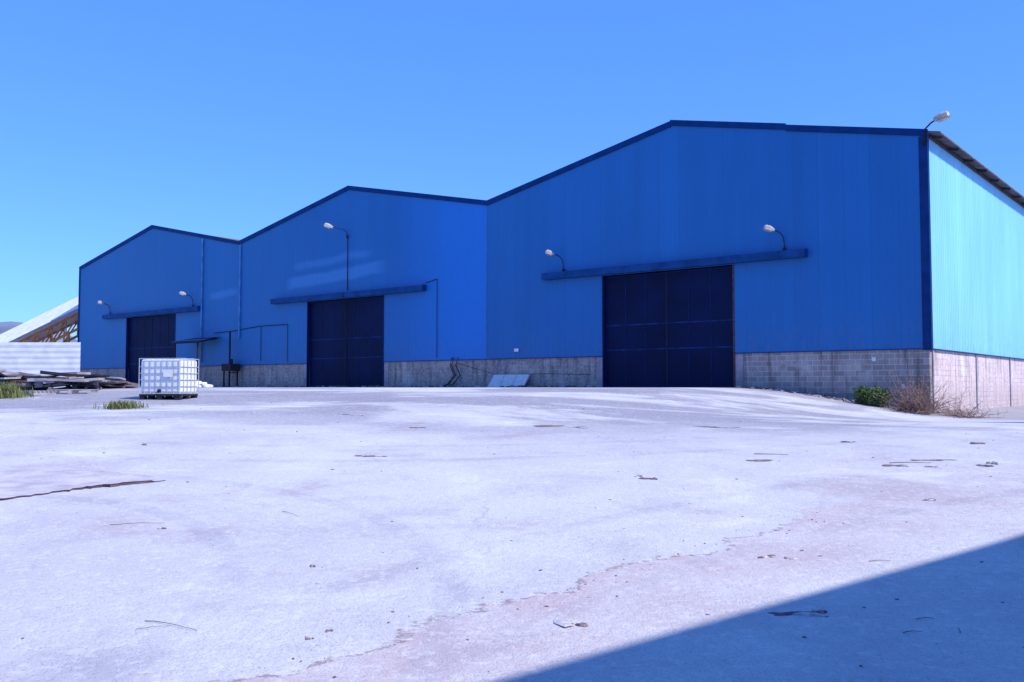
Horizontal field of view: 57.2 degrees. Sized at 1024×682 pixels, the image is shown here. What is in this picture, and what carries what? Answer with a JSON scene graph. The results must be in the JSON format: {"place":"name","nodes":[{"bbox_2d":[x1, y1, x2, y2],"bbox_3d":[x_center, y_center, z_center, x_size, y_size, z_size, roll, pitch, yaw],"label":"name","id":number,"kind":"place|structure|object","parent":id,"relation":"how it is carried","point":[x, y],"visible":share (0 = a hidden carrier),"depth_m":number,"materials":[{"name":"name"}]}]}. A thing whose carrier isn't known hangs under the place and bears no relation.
{"place":"outdoors","nodes":[
{"label":"outdoors","id":0,"kind":"place"},
{"bbox_2d":[0,321,76,341],"bbox_3d":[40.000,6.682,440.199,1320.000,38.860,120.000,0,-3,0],"label":"hills","id":1,"kind":"structure","parent":0,"point":[5,326],"depth_m":453.75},
{"bbox_2d":[0,387,1023,681],"bbox_3d":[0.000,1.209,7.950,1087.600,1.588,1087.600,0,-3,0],"label":"ground","id":2,"kind":"structure","parent":0,"point":[450,487],"depth_m":8.37,"materials":[{"name":"concrete"}]},
{"bbox_2d":[0,381,24,389],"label":"grass tuft","id":3,"kind":"object","parent":2,"relation":"on","point":[7,384],"visible":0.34,"depth_m":28.07,"materials":[{"name":"green plant"}]},
{"bbox_2d":[0,384,33,398],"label":"grass tuft","id":4,"kind":"object","parent":2,"relation":"on","point":[8,392],"visible":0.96,"depth_m":25.06,"materials":[{"name":"green plant"}]},
{"bbox_2d":[21,391,55,395],"bbox_3d":[-13.594,1.462,26.379,1.200,0.130,0.840,-1,-3,17],"label":"wooden pallet","id":5,"kind":"object","parent":2,"relation":"on","point":[44,392],"visible":0.48,"depth_m":26.19,"materials":[{"name":"wood"}]},
{"bbox_2d":[0,297,77,341],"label":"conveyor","id":6,"kind":"object","parent":2,"relation":"on","point":[52,322],"visible":0.41,"depth_m":75.44,"materials":[{"name":"white metal"}]},
{"bbox_2d":[0,342,80,386],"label":"corrugated fence","id":7,"kind":"object","parent":2,"relation":"on","point":[35,358],"visible":0.65,"depth_m":50.02,"materials":[{"name":"metal"}]},
{"bbox_2d":[0,369,139,388],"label":"scrap timber pile","id":8,"kind":"object","parent":2,"relation":"on","point":[77,380],"visible":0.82,"depth_m":29.90,"materials":[{"name":"brown wood"}]},
{"bbox_2d":[47,389,98,393],"bbox_3d":[-12.704,1.464,27.180,1.200,0.130,0.840,1,-3,-11],"label":"wooden pallet","id":9,"kind":"object","parent":2,"relation":"on","point":[74,391],"visible":0.91,"depth_m":26.88,"materials":[{"name":"wood"}]},
{"bbox_2d":[0,468,165,500],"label":"broken slab","id":10,"kind":"structure","parent":2,"relation":"on","point":[16,483],"depth_m":11.62,"materials":[{"name":"white concrete"}]},
{"bbox_2d":[93,399,148,409],"bbox_3d":[-8.956,1.454,21.667,1.111,0.274,0.966,-1,-3,28],"label":"grass tuft","id":11,"kind":"object","parent":2,"relation":"on","point":[117,404],"visible":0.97,"depth_m":21.55,"materials":[{"name":"green plant"}]},
{"bbox_2d":[138,358,198,399],"bbox_3d":[-9.052,1.004,24.770,1.178,1.112,1.006,0,-3,10],"label":"water tank","id":12,"kind":"object","parent":2,"relation":"on","point":[169,375],"visible":0.98,"depth_m":24.36,"materials":[{"name":"plastic"}]},
{"bbox_2d":[171,331,236,385],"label":"lean to shelter","id":13,"kind":"object","parent":2,"relation":"on","point":[194,340],"visible":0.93,"depth_m":59.81,"materials":[{"name":"metal"}]},
{"bbox_2d":[196,381,212,386],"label":"sack pile","id":14,"kind":"object","parent":2,"relation":"on","point":[203,384],"visible":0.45,"depth_m":57.59,"materials":[{"name":"white paint"}]},
{"bbox_2d":[221,359,239,386],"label":"water pump","id":15,"kind":"object","parent":2,"relation":"on","point":[230,366],"visible":1,"depth_m":58.88,"materials":[{"name":"metal"}]},
{"bbox_2d":[487,374,529,386],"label":"leaning panel","id":16,"kind":"object","parent":2,"relation":"on","point":[507,380],"visible":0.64,"depth_m":45.11,"materials":[{"name":"blue metal"}]},
{"bbox_2d":[6,401,1023,677],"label":"debris","id":17,"kind":"object","parent":2,"relation":"on","point":[802,613],"visible":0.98,"depth_m":7.66,"materials":[{"name":"stone"}]},
{"bbox_2d":[110,453,960,632],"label":"twigs","id":18,"kind":"object","parent":2,"relation":"on","point":[754,453],"visible":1,"depth_m":8.26,"materials":[{"name":"brown wood"}]},
{"bbox_2d":[77,120,1023,411],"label":"warehouse","id":19,"kind":"structure","parent":2,"relation":"on","point":[903,254],"depth_m":42.06,"materials":[{"name":"metal"}]},
{"bbox_2d":[125,314,175,385],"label":"sliding door","id":20,"kind":"structure","parent":19,"relation":"in","point":[146,337],"depth_m":66.66,"materials":[{"name":"metal"}]},
{"bbox_2d":[179,291,193,305],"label":"flood light","id":21,"kind":"object","parent":19,"relation":"attached to","point":[182,293],"visible":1,"depth_m":62.50,"materials":[{"name":"metal"}]},
{"bbox_2d":[324,223,347,237],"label":"flood light","id":22,"kind":"object","parent":19,"relation":"attached to","point":[328,225],"visible":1,"depth_m":52.91,"materials":[{"name":"metal"}]},
{"bbox_2d":[306,295,383,386],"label":"sliding door","id":23,"kind":"structure","parent":19,"relation":"in","point":[329,350],"depth_m":53.24,"materials":[{"name":"metal"}]},
{"bbox_2d":[545,250,564,270],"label":"flood light","id":24,"kind":"object","parent":19,"relation":"attached to","point":[549,252],"visible":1,"depth_m":43.48,"materials":[{"name":"metal"}]},
{"bbox_2d":[602,264,735,386],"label":"sliding door","id":25,"kind":"structure","parent":19,"relation":"in","point":[669,328],"depth_m":40.25,"materials":[{"name":"metal"}]},
{"bbox_2d":[763,225,785,249],"bbox_3d":[10.328,-4.043,36.861,0.912,1.038,0.318,0,-3,0],"label":"flood light","id":26,"kind":"object","parent":19,"relation":"attached to","point":[768,228],"visible":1,"depth_m":36.79,"materials":[{"name":"metal"}]},
{"bbox_2d":[922,111,949,144],"bbox_3d":[15.127,-7.615,33.500,0.929,1.085,0.384,-2,-3,29],"label":"flood light","id":27,"kind":"object","parent":19,"relation":"attached to","point":[942,116],"visible":1,"depth_m":33.38,"materials":[{"name":"metal"}]},
{"bbox_2d":[225,385,904,409],"bbox_3d":[-1.904,2.683,46.334,41.978,1.006,1.199,-2,-4,39],"label":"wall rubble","id":28,"kind":"object","parent":2,"relation":"on","point":[810,394],"depth_m":37.35,"materials":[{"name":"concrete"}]},
{"bbox_2d":[851,385,893,405],"bbox_3d":[12.924,1.969,33.684,1.291,0.776,1.147,0,-3,0],"label":"green bush","id":29,"kind":"object","parent":2,"relation":"on","point":[865,397],"visible":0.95,"depth_m":33.56,"materials":[{"name":"green plant"}]},
{"bbox_2d":[873,365,969,413],"bbox_3d":[14.328,1.695,32.516,3.881,1.790,3.657,0,-3,0],"label":"dry shrub","id":30,"kind":"object","parent":2,"relation":"on","point":[915,409],"visible":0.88,"depth_m":32.15,"materials":[{"name":"brown plant"}]},
{"bbox_2d":[933,387,1004,418],"bbox_3d":[15.516,2.123,31.840,2.420,1.121,2.750,0,-3,0],"label":"dry shrub","id":31,"kind":"object","parent":2,"relation":"on","point":[969,415],"visible":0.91,"depth_m":31.78,"materials":[{"name":"brown plant"}]},
{"bbox_2d":[0,0,1023,339],"label":"sky","id":32,"kind":"structure","parent":0,"point":[119,119],"materials":[{"name":"blue"}]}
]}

